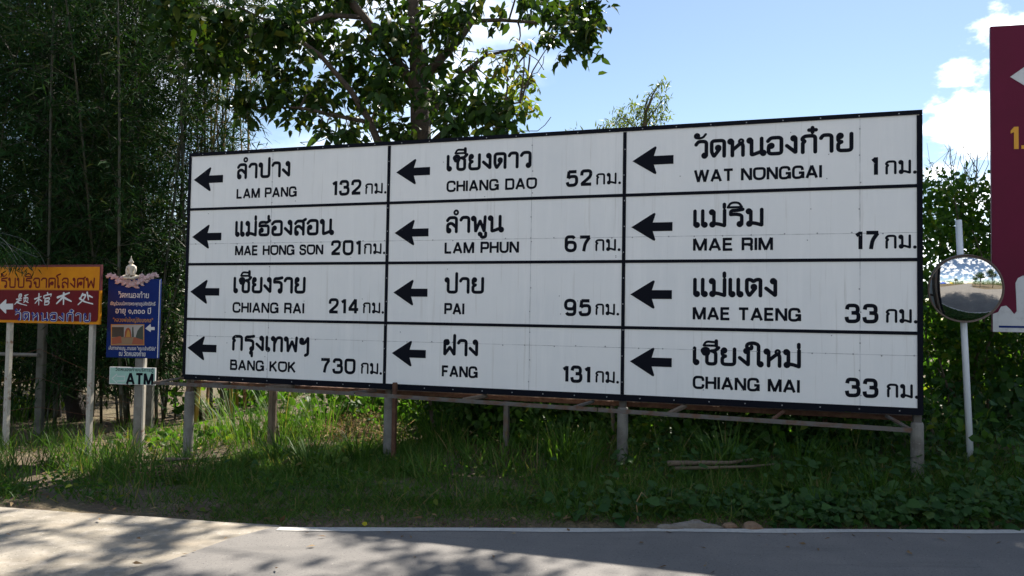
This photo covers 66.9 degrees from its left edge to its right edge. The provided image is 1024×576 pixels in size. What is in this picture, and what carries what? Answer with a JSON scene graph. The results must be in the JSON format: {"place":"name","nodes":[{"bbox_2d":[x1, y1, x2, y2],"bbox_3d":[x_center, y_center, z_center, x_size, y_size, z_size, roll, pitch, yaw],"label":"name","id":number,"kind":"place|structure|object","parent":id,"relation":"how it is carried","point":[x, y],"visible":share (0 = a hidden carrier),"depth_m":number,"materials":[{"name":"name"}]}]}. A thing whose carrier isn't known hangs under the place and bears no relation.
{"place":"outdoors","nodes":[
{"label":"outdoors","id":0,"kind":"place"},
{"bbox_2d":[260,454,321,479],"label":"grass tuft","id":1,"kind":"object","parent":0,"point":[287,467],"visible":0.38,"depth_m":8.15,"materials":[{"name":"green plant"}]},
{"bbox_2d":[0,316,1023,529],"bbox_3d":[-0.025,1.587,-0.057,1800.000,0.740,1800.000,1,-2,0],"label":"ground","id":2,"kind":"structure","parent":0,"point":[71,504],"depth_m":6.85,"materials":[{"name":"green plant"}]},
{"bbox_2d":[0,383,63,422],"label":"grass tuft","id":3,"kind":"object","parent":2,"relation":"on","point":[20,413],"visible":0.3,"depth_m":13.21,"materials":[{"name":"green plant"}]},
{"bbox_2d":[0,323,63,412],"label":"sunlit bush","id":4,"kind":"object","parent":2,"relation":"on","point":[26,383],"visible":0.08,"depth_m":14.29,"materials":[{"name":"green plant"}]},
{"bbox_2d":[0,0,80,385],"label":"bamboo clump","id":5,"kind":"object","parent":2,"relation":"on","point":[10,67],"visible":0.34,"depth_m":12.54,"materials":[{"name":"green plant"}]},
{"bbox_2d":[0,265,102,455],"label":"temple sign","id":6,"kind":"object","parent":2,"relation":"on","point":[62,294],"visible":0.99,"depth_m":10.29,"materials":[{"name":"metal"}]},
{"bbox_2d":[0,1,131,390],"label":"bamboo clump","id":7,"kind":"object","parent":2,"relation":"on","point":[18,195],"visible":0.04,"depth_m":17.25,"materials":[{"name":"green plant"}]},
{"bbox_2d":[0,323,153,435],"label":"wire fence","id":8,"kind":"object","parent":2,"relation":"on","point":[40,355],"visible":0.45,"depth_m":11.82,"materials":[{"name":"concrete"}]},
{"bbox_2d":[0,5,159,385],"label":"bamboo clump","id":9,"kind":"object","parent":2,"relation":"on","point":[25,163],"depth_m":19.28,"materials":[{"name":"green plant"}]},
{"bbox_2d":[0,0,182,417],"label":"shade tree","id":10,"kind":"object","parent":2,"relation":"on","point":[59,414],"visible":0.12,"depth_m":13.79,"materials":[{"name":"green plant"}]},
{"bbox_2d":[0,0,203,429],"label":"bamboo clump","id":11,"kind":"object","parent":2,"relation":"on","point":[52,360],"visible":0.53,"depth_m":12.53,"materials":[{"name":"green plant"}]},
{"bbox_2d":[0,0,206,417],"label":"bamboo clump","id":12,"kind":"object","parent":2,"relation":"on","point":[27,223],"visible":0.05,"depth_m":13.61,"materials":[{"name":"green plant"}]},
{"bbox_2d":[0,0,221,394],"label":"bamboo clump","id":13,"kind":"object","parent":2,"relation":"on","point":[107,137],"visible":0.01,"depth_m":17.46,"materials":[{"name":"green plant"}]},
{"bbox_2d":[0,0,230,400],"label":"bamboo clump","id":14,"kind":"object","parent":2,"relation":"on","point":[77,183],"depth_m":16.49,"materials":[{"name":"green plant"}]},
{"bbox_2d":[0,0,239,421],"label":"shade tree","id":15,"kind":"object","parent":2,"relation":"on","point":[74,407],"visible":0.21,"depth_m":13.24,"materials":[{"name":"green plant"}]},
{"bbox_2d":[106,257,161,452],"bbox_3d":[-5.128,1.018,10.432,0.783,2.898,0.239,1,-2,7],"label":"temple notice","id":16,"kind":"object","parent":2,"relation":"on","point":[133,316],"visible":1,"depth_m":10.43,"materials":[{"name":"blue metal"}]},
{"bbox_2d":[109,367,155,384],"bbox_3d":[-5.103,1.182,10.424,0.659,0.231,0.028,1,-2,7],"label":"cash machine sign","id":17,"kind":"object","parent":16,"relation":"attached to","point":[134,375],"visible":0.99,"depth_m":10.41,"materials":[{"name":"teal metal"}]},
{"bbox_2d":[11,0,266,400],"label":"bamboo clump","id":18,"kind":"object","parent":2,"relation":"on","point":[130,393],"visible":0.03,"depth_m":16.89,"materials":[{"name":"green plant"}]},
{"bbox_2d":[0,0,280,430],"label":"bamboo clump","id":19,"kind":"object","parent":2,"relation":"on","point":[124,406],"visible":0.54,"depth_m":12.60,"materials":[{"name":"green plant"}]},
{"bbox_2d":[0,507,281,575],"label":"concrete apron","id":20,"kind":"object","parent":2,"relation":"on","point":[45,543],"visible":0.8,"depth_m":5.42,"materials":[{"name":"beige concrete"}]},
{"bbox_2d":[0,0,295,423],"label":"bamboo clump","id":21,"kind":"object","parent":2,"relation":"on","point":[183,110],"visible":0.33,"depth_m":13.38,"materials":[{"name":"green plant"}]},
{"bbox_2d":[128,462,214,479],"bbox_3d":[-3.626,1.961,8.376,0.921,0.152,0.699,1,-2,0],"label":"brush heap","id":22,"kind":"object","parent":2,"relation":"on","point":[168,467],"visible":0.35,"depth_m":8.28,"materials":[{"name":"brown plant"}]},
{"bbox_2d":[165,457,188,461],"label":"fallen branch","id":23,"kind":"object","parent":22,"relation":"on","point":[168,458],"visible":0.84,"depth_m":8.43,"materials":[{"name":"brown wood"}]},
{"bbox_2d":[128,0,261,422],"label":"bamboo clump","id":24,"kind":"object","parent":2,"relation":"on","point":[197,407],"visible":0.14,"depth_m":13.74,"materials":[{"name":"green plant"}]},
{"bbox_2d":[179,381,286,443],"bbox_3d":[-4.031,1.664,10.976,1.796,0.981,1.680,-1,-3,35],"label":"grass tuft","id":25,"kind":"object","parent":2,"relation":"on","point":[225,417],"visible":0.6,"depth_m":10.96,"materials":[{"name":"green plant"}]},
{"bbox_2d":[188,0,278,411],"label":"bamboo clump","id":26,"kind":"object","parent":2,"relation":"on","point":[236,401],"visible":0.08,"depth_m":14.95,"materials":[{"name":"green plant"}]},
{"bbox_2d":[224,452,257,470],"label":"leafy weed","id":27,"kind":"object","parent":2,"relation":"on","point":[248,464],"visible":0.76,"depth_m":8.33,"materials":[{"name":"green plant"}]},
{"bbox_2d":[202,392,298,449],"bbox_3d":[-3.462,1.671,10.317,1.460,0.903,1.463,3,-3,-41],"label":"grass tuft","id":28,"kind":"object","parent":2,"relation":"on","point":[250,421],"visible":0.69,"depth_m":10.29,"materials":[{"name":"green plant"}]},
{"bbox_2d":[241,421,313,464],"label":"grass tuft","id":29,"kind":"object","parent":2,"relation":"on","point":[279,450],"visible":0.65,"depth_m":9.14,"materials":[{"name":"green plant"}]},
{"bbox_2d":[237,390,333,442],"bbox_3d":[-3.147,1.653,10.651,1.570,0.944,1.751,1,-2,0],"label":"grass tuft","id":30,"kind":"object","parent":2,"relation":"on","point":[287,414],"visible":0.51,"depth_m":10.76,"materials":[{"name":"green plant"}]},
{"bbox_2d":[282,451,318,472],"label":"leafy weed","id":31,"kind":"object","parent":2,"relation":"on","point":[284,455],"visible":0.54,"depth_m":8.24,"materials":[{"name":"green plant"}]},
{"bbox_2d":[269,426,348,465],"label":"grass tuft","id":32,"kind":"object","parent":2,"relation":"on","point":[305,450],"visible":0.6,"depth_m":8.64,"materials":[{"name":"green plant"}]},
{"bbox_2d":[277,441,354,471],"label":"grass tuft","id":33,"kind":"object","parent":2,"relation":"on","point":[324,456],"visible":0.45,"depth_m":8.40,"materials":[{"name":"green plant"}]},
{"bbox_2d":[266,393,366,438],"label":"grass tuft","id":34,"kind":"object","parent":2,"relation":"on","point":[312,408],"visible":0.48,"depth_m":11.31,"materials":[{"name":"green plant"}]},
{"bbox_2d":[318,447,348,467],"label":"leafy weed","id":35,"kind":"object","parent":2,"relation":"on","point":[338,460],"visible":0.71,"depth_m":8.11,"materials":[{"name":"green plant"}]},
{"bbox_2d":[328,423,388,462],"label":"grass tuft","id":36,"kind":"object","parent":2,"relation":"on","point":[355,449],"visible":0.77,"depth_m":8.79,"materials":[{"name":"green plant"}]},
{"bbox_2d":[133,0,619,417],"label":"broadleaf tree","id":37,"kind":"object","parent":2,"relation":"on","point":[286,27],"visible":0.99,"depth_m":11.41,"materials":[{"name":"green plant"}]},
{"bbox_2d":[301,402,455,444],"bbox_3d":[-1.897,2.043,11.613,2.788,0.736,3.975,0,-2,17],"label":"dry straw","id":38,"kind":"object","parent":2,"relation":"on","point":[358,433],"visible":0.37,"depth_m":10.95,"materials":[{"name":"green plant"}]},
{"bbox_2d":[399,390,478,447],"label":"grass tuft","id":39,"kind":"object","parent":2,"relation":"on","point":[425,425],"visible":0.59,"depth_m":9.40,"materials":[{"name":"green plant"}]},
{"bbox_2d":[0,394,1023,529],"bbox_3d":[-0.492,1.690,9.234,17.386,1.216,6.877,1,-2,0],"label":"grass","id":40,"kind":"structure","parent":2,"relation":"on","point":[411,450],"depth_m":7.34,"materials":[{"name":"green plant"}]},
{"bbox_2d":[153,110,923,481],"bbox_3d":[-0.084,0.392,8.871,8.500,4.136,1.565,0,-2,18],"label":"direction billboard","id":41,"kind":"object","parent":2,"relation":"on","point":[761,266],"visible":1,"depth_m":8.22,"materials":[{"name":"white paint"}]},
{"bbox_2d":[92,363,1011,467],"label":"undergrowth","id":42,"kind":"object","parent":2,"relation":"on","point":[947,410],"visible":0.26,"depth_m":8.84,"materials":[{"name":"green plant"}]},
{"bbox_2d":[524,493,579,506],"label":"leafy weed","id":43,"kind":"object","parent":2,"relation":"on","point":[571,498],"visible":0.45,"depth_m":6.50,"materials":[{"name":"green plant"}]},
{"bbox_2d":[512,408,615,470],"bbox_3d":[0.571,1.576,8.162,1.079,0.658,1.305,2,-2,-20],"label":"grass tuft","id":44,"kind":"object","parent":2,"relation":"on","point":[563,439],"visible":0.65,"depth_m":8.02,"materials":[{"name":"green plant"}]},
{"bbox_2d":[543,423,627,479],"bbox_3d":[0.767,1.638,7.612,0.935,0.508,0.876,3,-3,-38],"label":"grass tuft","id":45,"kind":"object","parent":2,"relation":"on","point":[584,459],"visible":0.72,"depth_m":7.60,"materials":[{"name":"green plant"}]},
{"bbox_2d":[159,316,1023,424],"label":"thicket","id":46,"kind":"object","parent":2,"relation":"on","point":[377,401],"visible":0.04,"depth_m":13.42,"materials":[{"name":"green plant"}]},
{"bbox_2d":[565,75,674,130],"bbox_3d":[3.702,-2.333,26.027,3.295,9.754,3.173,3,-3,-44],"label":"feathery tree","id":47,"kind":"object","parent":2,"relation":"on","point":[646,118],"visible":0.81,"depth_m":26.16,"materials":[{"name":"green plant"}]},
{"bbox_2d":[404,240,935,455],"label":"creeper bank","id":48,"kind":"structure","parent":2,"relation":"on","point":[576,416],"depth_m":9.25,"materials":[{"name":"green plant"}]},
{"bbox_2d":[657,524,683,528],"bbox_3d":[1.209,1.835,5.919,0.211,0.070,0.087,1,-2,0],"label":"rubble","id":49,"kind":"object","parent":2,"relation":"on","point":[665,526],"visible":0.64,"depth_m":5.89,"materials":[{"name":"grey stone"}]},
{"bbox_2d":[671,519,723,528],"bbox_3d":[1.419,1.838,5.958,0.422,0.113,0.122,1,-2,0],"label":"rubble","id":50,"kind":"object","parent":2,"relation":"on","point":[695,524],"visible":0.57,"depth_m":5.92,"materials":[{"name":"grey stone"}]},
{"bbox_2d":[669,420,768,475],"bbox_3d":[2.126,1.514,7.535,1.086,0.605,1.021,-1,-3,41],"label":"grass tuft","id":51,"kind":"object","parent":2,"relation":"on","point":[727,447],"visible":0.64,"depth_m":7.51,"materials":[{"name":"green plant"}]},
{"bbox_2d":[722,522,737,528],"bbox_3d":[1.682,1.840,5.983,0.122,0.067,0.090,1,-2,0],"label":"earth clod","id":52,"kind":"object","parent":2,"relation":"on","point":[729,525],"visible":0.69,"depth_m":5.96,"materials":[{"name":"brown soil"}]},
{"bbox_2d":[742,521,763,529],"bbox_3d":[1.851,1.846,5.958,0.171,0.108,0.118,1,-2,0],"label":"earth clod","id":53,"kind":"object","parent":2,"relation":"on","point":[752,525],"visible":0.65,"depth_m":5.93,"materials":[{"name":"brown soil"}]},
{"bbox_2d":[539,477,1023,530],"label":"edge creeper","id":54,"kind":"object","parent":2,"relation":"on","point":[916,505],"visible":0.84,"depth_m":6.22,"materials":[{"name":"green plant"}]},
{"bbox_2d":[546,401,1023,529],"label":"creeping ground cover","id":55,"kind":"object","parent":2,"relation":"on","point":[984,471],"visible":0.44,"depth_m":7.23,"materials":[{"name":"green plant"}]},
{"bbox_2d":[667,458,752,465],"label":"fallen branch","id":56,"kind":"object","parent":55,"relation":"on","point":[678,463],"visible":0.82,"depth_m":7.26,"materials":[{"name":"brown wood"}]},
{"bbox_2d":[675,463,779,470],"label":"fallen branch","id":57,"kind":"object","parent":55,"relation":"on","point":[714,467],"visible":0.88,"depth_m":7.13,"materials":[{"name":"brown"}]},
{"bbox_2d":[772,478,819,510],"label":"leafy weed","id":58,"kind":"object","parent":2,"relation":"on","point":[777,484],"visible":0.53,"depth_m":6.46,"materials":[{"name":"green plant"}]},
{"bbox_2d":[758,423,844,481],"bbox_3d":[2.767,1.566,7.485,0.929,0.520,1.158,1,-2,0],"label":"grass tuft","id":59,"kind":"object","parent":2,"relation":"on","point":[800,456],"visible":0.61,"depth_m":7.32,"materials":[{"name":"green plant"}]},
{"bbox_2d":[789,498,846,512],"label":"leafy weed","id":60,"kind":"object","parent":2,"relation":"on","point":[814,505],"visible":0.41,"depth_m":6.23,"materials":[{"name":"green plant"}]},
{"bbox_2d":[781,465,866,513],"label":"grass tuft","id":61,"kind":"object","parent":2,"relation":"on","point":[811,483],"visible":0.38,"depth_m":6.65,"materials":[{"name":"green plant"}]},
{"bbox_2d":[836,457,931,503],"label":"grass tuft","id":62,"kind":"object","parent":2,"relation":"on","point":[873,480],"visible":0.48,"depth_m":6.73,"materials":[{"name":"green plant"}]},
{"bbox_2d":[920,482,983,501],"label":"leafy weed","id":63,"kind":"object","parent":2,"relation":"on","point":[966,492],"visible":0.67,"depth_m":6.50,"materials":[{"name":"green plant"}]},
{"bbox_2d":[923,133,989,387],"bbox_3d":[6.604,-0.329,11.768,1.645,4.458,1.345,2,-3,-36],"label":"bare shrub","id":64,"kind":"object","parent":2,"relation":"on","point":[950,157],"visible":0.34,"depth_m":11.79,"materials":[{"name":"green plant"}]},
{"bbox_2d":[927,220,1004,469],"bbox_3d":[4.332,0.645,7.423,0.626,2.634,0.301,1,-2,0],"label":"traffic mirror","id":65,"kind":"object","parent":2,"relation":"on","point":[963,289],"visible":1,"depth_m":7.39,"materials":[{"name":"white paint"}]},
{"bbox_2d":[922,346,1023,444],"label":"creeper mound","id":66,"kind":"object","parent":2,"relation":"on","point":[1006,396],"visible":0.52,"depth_m":8.88,"materials":[{"name":"green plant"}]},
{"bbox_2d":[923,160,1023,416],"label":"vine thicket","id":67,"kind":"object","parent":2,"relation":"on","point":[982,337],"visible":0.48,"depth_m":10.12,"materials":[{"name":"green plant"}]},
{"bbox_2d":[989,25,1023,332],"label":"plum sign","id":68,"kind":"object","parent":2,"relation":"on","point":[1006,54],"visible":1,"depth_m":8.32,"materials":[{"name":"red"}]},
{"bbox_2d":[1,0,1023,319],"label":"sky","id":69,"kind":"structure","parent":0,"point":[721,60],"materials":[{"name":"blue"}]},
{"bbox_2d":[128,527,1023,575],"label":"road","id":70,"kind":"structure","parent":0,"point":[265,552],"depth_m":5.23,"materials":[{"name":"grey asphalt"}]},
{"bbox_2d":[7,508,998,572],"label":"blown leaves","id":71,"kind":"object","parent":70,"relation":"on","point":[136,562],"visible":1,"depth_m":5.45,"materials":[{"name":"brown plant"}]},
{"bbox_2d":[277,527,1023,532],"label":"road edge line","id":72,"kind":"object","parent":70,"relation":"on","point":[628,530],"visible":1,"depth_m":5.84,"materials":[{"name":"paint"}]}
]}

